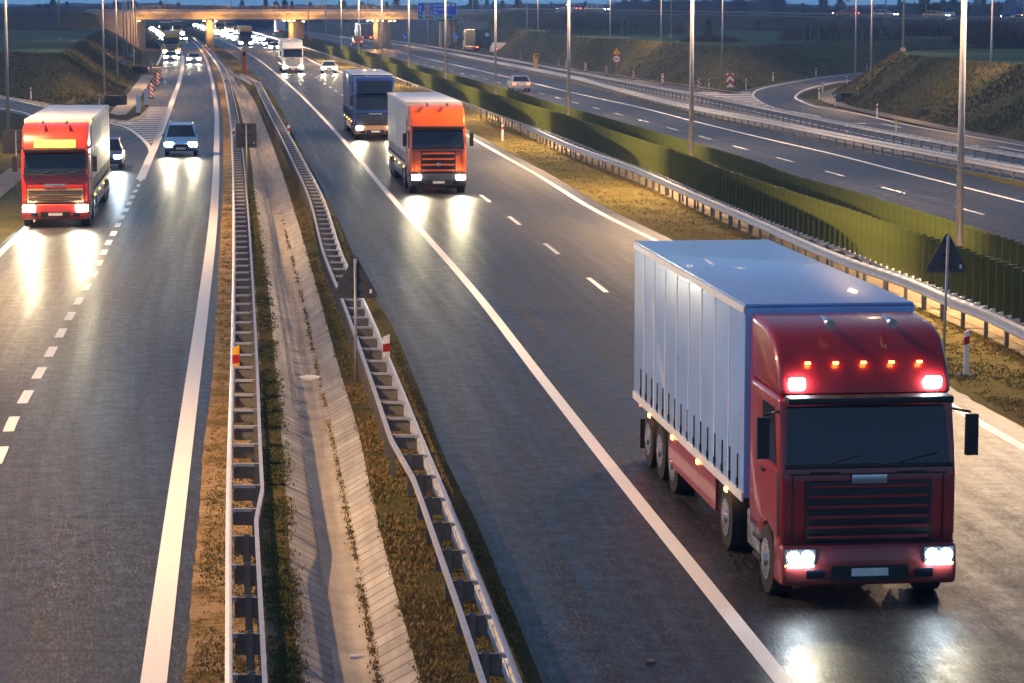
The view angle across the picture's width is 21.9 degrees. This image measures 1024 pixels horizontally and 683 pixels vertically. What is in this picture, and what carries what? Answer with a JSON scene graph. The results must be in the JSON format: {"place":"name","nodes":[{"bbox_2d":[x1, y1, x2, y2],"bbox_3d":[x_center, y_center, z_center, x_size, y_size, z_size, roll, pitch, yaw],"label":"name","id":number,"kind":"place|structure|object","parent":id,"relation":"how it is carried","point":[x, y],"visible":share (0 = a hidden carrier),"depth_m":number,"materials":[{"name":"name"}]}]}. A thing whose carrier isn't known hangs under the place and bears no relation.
{"place":"outdoors","nodes":[
{"label":"outdoors","id":0,"kind":"place"},
{"bbox_2d":[0,168,21,196],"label":"gutter path","id":1,"kind":"structure","parent":0,"point":[8,180],"depth_m":127.38,"materials":[{"name":"grey concrete"}]},
{"bbox_2d":[0,12,69,26],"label":"road embankment","id":2,"kind":"structure","parent":0,"point":[32,19],"depth_m":493.28,"materials":[{"name":"green plant"}]},
{"bbox_2d":[0,29,140,104],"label":"bank","id":3,"kind":"structure","parent":0,"point":[59,60],"depth_m":247.22,"materials":[{"name":"green plant"}]},
{"bbox_2d":[50,12,101,28],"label":"abutment slope","id":4,"kind":"structure","parent":0,"point":[79,20],"depth_m":491.60,"materials":[{"name":"grey concrete"}]},
{"bbox_2d":[0,97,158,233],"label":"slip road","id":5,"kind":"structure","parent":0,"point":[123,182],"depth_m":136.84,"materials":[{"name":"grey asphalt"}]},
{"bbox_2d":[0,108,35,255],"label":"edge line","id":6,"kind":"object","parent":5,"relation":"on","point":[15,238],"visible":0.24,"depth_m":95.80,"materials":[{"name":"paint"}]},
{"bbox_2d":[12,105,109,225],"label":"articulated lorry","id":7,"kind":"object","parent":5,"relation":"on","point":[65,162],"visible":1,"depth_m":100.10,"materials":[{"name":"red paint"}]},
{"bbox_2d":[2,98,153,153],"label":"edge line","id":8,"kind":"object","parent":5,"relation":"on","point":[149,147],"visible":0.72,"depth_m":169.88,"materials":[{"name":"paint"}]},
{"bbox_2d":[116,107,169,139],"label":"hatched area","id":9,"kind":"object","parent":5,"relation":"on","point":[148,124],"visible":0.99,"depth_m":185.44,"materials":[{"name":"paint"}]},
{"bbox_2d":[0,28,222,682],"bbox_3d":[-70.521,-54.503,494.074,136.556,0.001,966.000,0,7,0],"label":"carriageway","id":10,"kind":"structure","parent":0,"point":[87,462],"depth_m":55.03,"materials":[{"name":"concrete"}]},
{"bbox_2d":[0,179,142,463],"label":"lane dashes","id":11,"kind":"object","parent":10,"relation":"on","point":[11,424],"visible":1,"depth_m":64.86,"materials":[{"name":"paint"}]},
{"bbox_2d":[137,56,183,178],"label":"edge line","id":12,"kind":"object","parent":10,"relation":"on","point":[143,172],"visible":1,"depth_m":173.92,"materials":[{"name":"paint"}]},
{"bbox_2d":[161,30,180,55],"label":"articulated lorry","id":13,"kind":"object","parent":10,"relation":"on","point":[171,40],"visible":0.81,"depth_m":427.32,"materials":[{"name":"yellow paint"}]},
{"bbox_2d":[140,37,218,682],"bbox_3d":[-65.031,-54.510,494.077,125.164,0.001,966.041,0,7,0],"label":"edge line","id":14,"kind":"object","parent":10,"relation":"on","point":[157,652],"visible":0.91,"depth_m":46.55,"materials":[{"name":"paint"}]},
{"bbox_2d":[161,121,200,155],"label":"car","id":15,"kind":"object","parent":10,"relation":"on","point":[181,136],"visible":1,"depth_m":147.52,"materials":[{"name":"blue paint"}]},
{"bbox_2d":[109,137,126,168],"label":"car","id":16,"kind":"object","parent":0,"point":[117,150],"visible":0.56,"depth_m":135.89,"materials":[{"name":"blue paint"}]},
{"bbox_2d":[0,10,245,52],"bbox_3d":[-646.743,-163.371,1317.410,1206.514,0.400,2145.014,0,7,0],"label":"field","id":17,"kind":"structure","parent":0,"point":[33,39],"depth_m":383.39,"materials":[{"name":"green plant"}]},
{"bbox_2d":[184,49,286,682],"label":"verge","id":18,"kind":"structure","parent":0,"point":[200,606],"depth_m":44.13,"materials":[{"name":"plant"}]},
{"bbox_2d":[192,37,267,682],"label":"guardrail","id":19,"kind":"object","parent":18,"relation":"on","point":[249,643],"visible":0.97,"depth_m":46.43,"materials":[{"name":"metal"}]},
{"bbox_2d":[232,345,239,366],"bbox_3d":[-5.878,0.376,56.420,0.156,0.608,0.050,-1,7,-8],"label":"rail reflector","id":20,"kind":"object","parent":19,"relation":"attached to","point":[235,357],"visible":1,"depth_m":56.39,"materials":[{"name":"orange plastic"}]},
{"bbox_2d":[236,123,256,191],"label":"rectangular sign","id":21,"kind":"object","parent":18,"relation":"on","point":[246,135],"visible":0.94,"depth_m":118.40,"materials":[{"name":"metal"}]},
{"bbox_2d":[196,39,302,682],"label":"verge","id":22,"kind":"structure","parent":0,"point":[267,336],"depth_m":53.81,"materials":[{"name":"brown plant"}]},
{"bbox_2d":[254,206,313,682],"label":"joint weeds","id":23,"kind":"object","parent":22,"relation":"on","point":[304,665],"visible":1,"depth_m":43.60,"materials":[{"name":"green plant"}]},
{"bbox_2d":[202,43,334,682],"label":"ditch paving","id":24,"kind":"structure","parent":0,"point":[315,627],"depth_m":46.74,"materials":[{"name":"concrete"}]},
{"bbox_2d":[210,49,379,682],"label":"ditch channel","id":25,"kind":"object","parent":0,"point":[340,575],"visible":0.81,"depth_m":48.28,"materials":[{"name":"concrete"}]},
{"bbox_2d":[280,213,383,682],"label":"joint weeds","id":26,"kind":"object","parent":25,"relation":"on","point":[367,618],"visible":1,"depth_m":43.35,"materials":[{"name":"green plant"}]},
{"bbox_2d":[203,39,420,682],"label":"ditch paving","id":27,"kind":"structure","parent":0,"point":[395,652],"depth_m":48.39,"materials":[{"name":"concrete"}]},
{"bbox_2d":[204,39,542,682],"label":"verge","id":28,"kind":"structure","parent":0,"point":[524,667],"depth_m":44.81,"materials":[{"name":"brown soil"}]},
{"bbox_2d":[334,257,376,383],"bbox_3d":[-3.474,-0.413,58.850,0.967,2.939,0.109,-1,7,-4],"label":"triangular sign","id":29,"kind":"object","parent":28,"relation":"on","point":[355,283],"visible":0.94,"depth_m":58.77,"materials":[{"name":"metal"}]},
{"bbox_2d":[254,82,522,682],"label":"guardrail","id":30,"kind":"object","parent":28,"relation":"on","point":[374,367],"visible":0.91,"depth_m":47.42,"materials":[{"name":"metal"}]},
{"bbox_2d":[383,334,389,359],"bbox_3d":[-2.760,0.141,58.264,0.156,0.608,0.050,-1,7,-8],"label":"rail reflector","id":31,"kind":"object","parent":30,"relation":"attached to","point":[386,345],"visible":0.95,"depth_m":58.24,"materials":[{"name":"white plastic"}]},
{"bbox_2d":[0,2,910,8],"bbox_3d":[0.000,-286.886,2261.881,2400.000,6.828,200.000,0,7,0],"label":"hills","id":32,"kind":"structure","parent":0,"point":[297,5],"depth_m":2177.81,"materials":[{"name":"green plant"}]},
{"bbox_2d":[273,27,730,104],"bbox_3d":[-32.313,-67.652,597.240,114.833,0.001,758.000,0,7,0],"label":"collector road","id":33,"kind":"structure","parent":0,"point":[683,88],"depth_m":284.95,"materials":[{"name":"grey asphalt"}]},
{"bbox_2d":[461,29,489,51],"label":"articulated lorry","id":34,"kind":"object","parent":33,"relation":"on","point":[474,40],"visible":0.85,"depth_m":458.66,"materials":[{"name":"white paint"}]},
{"bbox_2d":[0,0,1004,11],"label":"sky","id":35,"kind":"structure","parent":0,"point":[235,3],"materials":[{"name":"blue"}]},
{"bbox_2d":[488,12,521,33],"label":"abutment slope","id":36,"kind":"structure","parent":0,"point":[506,19],"depth_m":489.14,"materials":[{"name":"grey concrete"}]},
{"bbox_2d":[0,19,1021,243],"bbox_3d":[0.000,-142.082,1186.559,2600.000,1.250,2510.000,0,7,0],"label":"ground","id":37,"kind":"structure","parent":0,"point":[11,220],"depth_m":306.08,"materials":[{"name":"green plant"}]},
{"bbox_2d":[4,0,9,128],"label":"lamp post","id":38,"kind":"object","parent":37,"relation":"on","point":[7,73],"visible":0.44,"depth_m":150.96,"materials":[{"name":"metal"}]},
{"bbox_2d":[3,129,22,196],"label":"rectangular sign","id":39,"kind":"object","parent":37,"relation":"on","point":[12,141],"visible":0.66,"depth_m":116.55,"materials":[{"name":"metal"}]},
{"bbox_2d":[102,0,105,99],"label":"lamp post","id":40,"kind":"object","parent":37,"relation":"on","point":[103,52],"visible":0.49,"depth_m":226.06,"materials":[{"name":"metal"}]},
{"bbox_2d":[104,95,126,105],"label":"drain headwall","id":41,"kind":"object","parent":37,"relation":"on","point":[112,100],"visible":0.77,"depth_m":220.99,"materials":[{"name":"concrete"}]},
{"bbox_2d":[110,75,153,114],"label":"concrete gutter","id":42,"kind":"object","parent":37,"relation":"on","point":[141,84],"visible":0.83,"depth_m":246.39,"materials":[{"name":"grey concrete"}]},
{"bbox_2d":[60,6,527,48],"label":"overpass bridge","id":43,"kind":"structure","parent":37,"relation":"on","point":[479,18],"depth_m":496.81,"materials":[{"name":"concrete"}]},
{"bbox_2d":[417,2,456,51],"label":"direction sign","id":44,"kind":"object","parent":37,"relation":"on","point":[427,11],"visible":0.9,"depth_m":466.37,"materials":[{"name":"metal"}]},
{"bbox_2d":[444,0,446,78],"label":"lamp post","id":45,"kind":"object","parent":37,"relation":"on","point":[445,66],"visible":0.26,"depth_m":234.78,"materials":[{"name":"metal"}]},
{"bbox_2d":[183,27,1023,682],"bbox_3d":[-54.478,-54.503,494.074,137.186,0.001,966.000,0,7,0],"label":"central carriageway","id":46,"kind":"structure","parent":37,"relation":"on","point":[599,583],"depth_m":48.28,"materials":[{"name":"grey asphalt"}]},
{"bbox_2d":[237,26,253,46],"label":"articulated lorry","id":47,"kind":"object","parent":46,"relation":"on","point":[244,35],"visible":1,"depth_m":521.74,"materials":[{"name":"paint"}]},
{"bbox_2d":[278,39,305,72],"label":"articulated lorry","id":48,"kind":"object","parent":46,"relation":"on","point":[290,52],"visible":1,"depth_m":322.77,"materials":[{"name":"white paint"}]},
{"bbox_2d":[320,61,337,73],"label":"car","id":49,"kind":"object","parent":46,"relation":"on","point":[328,65],"visible":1,"depth_m":321.47,"materials":[{"name":"white paint"}]},
{"bbox_2d":[342,69,394,138],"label":"articulated lorry","id":50,"kind":"object","parent":46,"relation":"on","point":[365,102],"visible":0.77,"depth_m":164.91,"materials":[{"name":"blue paint"}]},
{"bbox_2d":[387,92,472,191],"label":"articulated lorry","id":51,"kind":"object","parent":46,"relation":"on","point":[427,131],"visible":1,"depth_m":118.06,"materials":[{"name":"orange paint"}]},
{"bbox_2d":[254,43,608,291],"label":"lane dashes","id":52,"kind":"object","parent":46,"relation":"on","point":[595,283],"visible":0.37,"depth_m":91.62,"materials":[{"name":"paint"}]},
{"bbox_2d":[196,30,793,682],"bbox_3d":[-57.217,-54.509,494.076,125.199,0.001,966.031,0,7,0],"label":"edge line","id":53,"kind":"object","parent":46,"relation":"on","point":[742,630],"visible":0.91,"depth_m":46.64,"materials":[{"name":"paint"}]},
{"bbox_2d":[304,57,1023,450],"bbox_3d":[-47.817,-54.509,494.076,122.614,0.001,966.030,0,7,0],"label":"edge line","id":54,"kind":"object","parent":46,"relation":"on","point":[1002,435],"visible":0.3,"depth_m":100.67,"materials":[{"name":"paint"}]},
{"bbox_2d":[633,240,978,592],"bbox_3d":[4.281,0.911,43.455,3.150,3.995,13.400,-1,7,-6],"label":"articulated lorry","id":55,"kind":"object","parent":46,"relation":"on","point":[798,406],"visible":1,"depth_m":37.59,"materials":[{"name":"red paint"}]},
{"bbox_2d":[762,399,775,464],"bbox_3d":[3.664,1.276,37.606,0.032,0.800,0.950,-1,7,-6],"label":"side window","id":56,"kind":"structure","parent":55,"relation":"in","point":[767,407],"depth_m":37.43,"materials":[{"name":"black glass"}]},
{"bbox_2d":[760,459,777,538],"bbox_3d":[3.656,2.226,37.702,0.065,0.950,1.140,-1,7,-6],"label":"door","id":57,"kind":"structure","parent":55,"relation":"in","point":[768,509],"depth_m":37.65,"materials":[{"name":"red paint"}]},
{"bbox_2d":[252,27,1023,243],"bbox_3d":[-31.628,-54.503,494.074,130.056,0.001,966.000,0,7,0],"label":"carriageway","id":58,"kind":"structure","parent":37,"relation":"on","point":[1002,217],"depth_m":146.91,"materials":[{"name":"grey asphalt"}]},
{"bbox_2d":[353,23,371,41],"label":"articulated lorry","id":59,"kind":"object","parent":58,"relation":"on","point":[365,30],"visible":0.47,"depth_m":590.47,"materials":[{"name":"white paint"}]},
{"bbox_2d":[507,75,530,90],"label":"car","id":60,"kind":"object","parent":58,"relation":"on","point":[518,82],"visible":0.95,"depth_m":255.14,"materials":[{"name":"silver paint"}]},
{"bbox_2d":[253,27,1023,202],"bbox_3d":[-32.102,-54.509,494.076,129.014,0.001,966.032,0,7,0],"label":"edge line","id":61,"kind":"object","parent":58,"relation":"on","point":[764,138],"visible":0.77,"depth_m":158.19,"materials":[{"name":"paint"}]},
{"bbox_2d":[256,27,1023,187],"bbox_3d":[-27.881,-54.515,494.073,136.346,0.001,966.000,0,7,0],"label":"verge","id":62,"kind":"structure","parent":37,"relation":"on","point":[1010,182],"depth_m":172.04,"materials":[{"name":"green plant"}]},
{"bbox_2d":[339,36,1023,179],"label":"guardrail","id":63,"kind":"object","parent":62,"relation":"on","point":[999,166],"visible":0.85,"depth_m":172.40,"materials":[{"name":"metal"}]},
{"bbox_2d":[265,38,1023,426],"bbox_3d":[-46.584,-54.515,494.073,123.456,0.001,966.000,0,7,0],"label":"median verge","id":64,"kind":"structure","parent":37,"relation":"on","point":[957,336],"depth_m":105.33,"materials":[{"name":"brown plant"}]},
{"bbox_2d":[252,31,1023,346],"bbox_3d":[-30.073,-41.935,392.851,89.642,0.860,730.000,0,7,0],"label":"guardrail","id":65,"kind":"object","parent":64,"relation":"on","point":[961,305],"visible":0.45,"depth_m":88.00,"materials":[{"name":"grey metal"}]},
{"bbox_2d":[271,30,1023,336],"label":"anti glare screen","id":66,"kind":"object","parent":64,"relation":"on","point":[991,283],"visible":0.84,"depth_m":92.90,"materials":[{"name":"metal"}]},
{"bbox_2d":[926,234,965,352],"bbox_3d":[10.248,-0.987,62.645,0.967,3.119,0.109,0,7,-4],"label":"triangular sign","id":67,"kind":"object","parent":64,"relation":"on","point":[946,259],"visible":0.93,"depth_m":62.55,"materials":[{"name":"metal"}]},
{"bbox_2d":[956,330,974,376],"bbox_3d":[10.331,0.258,60.256,0.455,1.063,0.441,-1,7,-4],"label":"delineator post","id":68,"kind":"object","parent":64,"relation":"on","point":[966,352],"visible":1,"depth_m":60.23,"materials":[{"name":"white plastic"}]},
{"bbox_2d":[265,27,1023,181],"bbox_3d":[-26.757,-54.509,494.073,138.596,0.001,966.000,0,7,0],"label":"paved strip","id":69,"kind":"object","parent":37,"relation":"on","point":[967,166],"visible":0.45,"depth_m":179.75,"materials":[{"name":"grey concrete"}]},
{"bbox_2d":[372,38,1023,165],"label":"guardrail","id":70,"kind":"object","parent":69,"relation":"on","point":[999,153],"visible":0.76,"depth_m":190.11,"materials":[{"name":"metal"}]},
{"bbox_2d":[433,49,1021,165],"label":"edge line","id":71,"kind":"object","parent":69,"relation":"on","point":[801,121],"visible":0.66,"depth_m":183.88,"materials":[{"name":"paint"}]},
{"bbox_2d":[834,54,1023,140],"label":"mound","id":72,"kind":"object","parent":37,"relation":"on","point":[995,106],"visible":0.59,"depth_m":193.56,"materials":[{"name":"green plant"}]},
{"bbox_2d":[870,0,872,75],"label":"lamp post","id":73,"kind":"object","parent":72,"relation":"on","point":[871,42],"visible":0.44,"depth_m":230.59,"materials":[{"name":"metal"}]},
{"bbox_2d":[903,49,1023,64],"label":"mound top","id":74,"kind":"object","parent":72,"relation":"attached to","point":[1009,56],"visible":0.94,"depth_m":226.35,"materials":[{"name":"green plant"}]},
{"bbox_2d":[990,0,993,69],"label":"lamp post","id":75,"kind":"object","parent":72,"relation":"on","point":[991,46],"visible":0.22,"depth_m":190.98,"materials":[{"name":"metal"}]},
{"bbox_2d":[0,28,1023,140],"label":"grassy embankment","id":76,"kind":"structure","parent":0,"point":[112,69],"depth_m":244.30,"materials":[{"name":"plant"}]},
{"bbox_2d":[235,27,1023,354],"bbox_3d":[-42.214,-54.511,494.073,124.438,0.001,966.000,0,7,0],"label":"median sand","id":77,"kind":"structure","parent":0,"point":[977,325],"depth_m":86.31,"materials":[{"name":"beige sand"}]},
{"bbox_2d":[493,0,496,117],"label":"lamp post","id":78,"kind":"object","parent":77,"relation":"on","point":[495,53],"visible":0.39,"depth_m":195.71,"materials":[{"name":"metal"}]},
{"bbox_2d":[567,0,569,115],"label":"lamp post","id":79,"kind":"object","parent":77,"relation":"on","point":[568,60],"visible":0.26,"depth_m":156.65,"materials":[{"name":"metal"}]},
{"bbox_2d":[282,30,1023,266],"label":"anti glare screen","id":80,"kind":"object","parent":77,"relation":"on","point":[1005,249],"visible":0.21,"depth_m":98.50,"materials":[{"name":"metal"}]},
{"bbox_2d":[689,0,693,155],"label":"lamp post","id":81,"kind":"object","parent":77,"relation":"on","point":[691,100],"visible":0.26,"depth_m":116.41,"materials":[{"name":"metal"}]},
{"bbox_2d":[955,0,966,245],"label":"lamp post","id":82,"kind":"object","parent":77,"relation":"on","point":[960,175],"visible":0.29,"depth_m":72.92,"materials":[{"name":"metal"}]},
{"bbox_2d":[448,27,1023,90],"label":"bank","id":83,"kind":"structure","parent":0,"point":[599,63],"depth_m":327.41,"materials":[{"name":"green plant"}]},
{"bbox_2d":[515,58,734,91],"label":"kerb strip","id":84,"kind":"object","parent":83,"relation":"on","point":[630,77],"visible":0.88,"depth_m":302.46,"materials":[{"name":"grey concrete"}]},
{"bbox_2d":[484,12,1023,29],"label":"road embankment","id":85,"kind":"structure","parent":0,"point":[745,22],"depth_m":467.65,"materials":[{"name":"green plant"}]},
{"bbox_2d":[501,8,1023,18],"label":"road barrier","id":86,"kind":"object","parent":85,"relation":"on","point":[726,12],"visible":0.92,"depth_m":466.47,"materials":[{"name":"metal"}]},
{"bbox_2d":[943,16,1013,29],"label":"bush","id":87,"kind":"object","parent":85,"relation":"on","point":[968,23],"visible":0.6,"depth_m":441.19,"materials":[{"name":"green plant"}]},
{"bbox_2d":[505,10,1023,46],"bbox_3d":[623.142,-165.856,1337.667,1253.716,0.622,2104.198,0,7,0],"label":"field","id":88,"kind":"structure","parent":0,"point":[752,37],"depth_m":391.02,"materials":[{"name":"green plant"}]},
{"bbox_2d":[531,16,618,29],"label":"bush","id":89,"kind":"object","parent":88,"relation":"on","point":[557,23],"visible":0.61,"depth_m":441.32,"materials":[{"name":"green plant"}]},
{"bbox_2d":[545,15,682,33],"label":"bush","id":90,"kind":"object","parent":88,"relation":"on","point":[624,31],"visible":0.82,"depth_m":389.00,"materials":[{"name":"green plant"}]},
{"bbox_2d":[612,0,639,12],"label":"leafy tree","id":91,"kind":"object","parent":88,"relation":"on","point":[623,5],"visible":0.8,"depth_m":755.67,"materials":[{"name":"green plant"}]},
{"bbox_2d":[662,0,696,13],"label":"leafy tree","id":92,"kind":"object","parent":88,"relation":"on","point":[678,5],"visible":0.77,"depth_m":763.62,"materials":[{"name":"green plant"}]},
{"bbox_2d":[694,0,718,13],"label":"leafy tree","id":93,"kind":"object","parent":88,"relation":"on","point":[703,5],"visible":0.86,"depth_m":821.16,"materials":[{"name":"green plant"}]},
{"bbox_2d":[678,34,745,41],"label":"bush","id":94,"kind":"object","parent":88,"relation":"on","point":[703,38],"visible":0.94,"depth_m":305.81,"materials":[{"name":"green plant"}]},
{"bbox_2d":[766,0,785,15],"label":"spruce tree","id":95,"kind":"object","parent":88,"relation":"on","point":[775,3],"visible":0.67,"depth_m":788.27,"materials":[{"name":"green plant"}]},
{"bbox_2d":[777,20,904,40],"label":"bush","id":96,"kind":"object","parent":88,"relation":"on","point":[821,32],"visible":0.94,"depth_m":318.65,"materials":[{"name":"green plant"}]},
{"bbox_2d":[893,19,958,36],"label":"bush","id":97,"kind":"object","parent":88,"relation":"on","point":[947,32],"visible":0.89,"depth_m":358.21,"materials":[{"name":"green plant"}]},
{"bbox_2d":[915,2,942,18],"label":"leafy tree","id":98,"kind":"object","parent":88,"relation":"on","point":[930,7],"visible":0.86,"depth_m":476.27,"materials":[{"name":"green plant"}]},
{"bbox_2d":[971,5,995,18],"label":"leafy tree","id":99,"kind":"object","parent":88,"relation":"on","point":[984,12],"visible":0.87,"depth_m":766.87,"materials":[{"name":"green plant"}]},
{"bbox_2d":[947,20,1023,43],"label":"bush","id":100,"kind":"object","parent":88,"relation":"on","point":[1009,36],"visible":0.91,"depth_m":293.89,"materials":[{"name":"green plant"}]},
{"bbox_2d":[539,12,1023,21],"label":"road","id":101,"kind":"structure","parent":0,"point":[782,16],"depth_m":470.90,"materials":[{"name":"grey asphalt"}]},
{"bbox_2d":[1001,0,1023,20],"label":"articulated lorry","id":102,"kind":"object","parent":101,"relation":"on","point":[1012,8],"visible":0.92,"depth_m":444.20,"materials":[{"name":"blue paint"}]},
{"bbox_2d":[704,72,863,117],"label":"slip road","id":103,"kind":"structure","parent":0,"point":[782,95],"depth_m":246.92,"materials":[{"name":"grey asphalt"}]},
{"bbox_2d":[794,80,1023,145],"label":"edge line","id":104,"kind":"object","parent":103,"relation":"on","point":[795,96],"visible":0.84,"depth_m":198.60,"materials":[{"name":"paint"}]},
{"bbox_2d":[716,105,1023,165],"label":"collector road","id":105,"kind":"structure","parent":0,"point":[847,116],"depth_m":174.29,"materials":[{"name":"grey asphalt"}]},
{"bbox_2d":[820,86,1023,145],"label":"gravel path","id":106,"kind":"structure","parent":0,"point":[827,96],"depth_m":191.84,"materials":[{"name":"grey gravel"}]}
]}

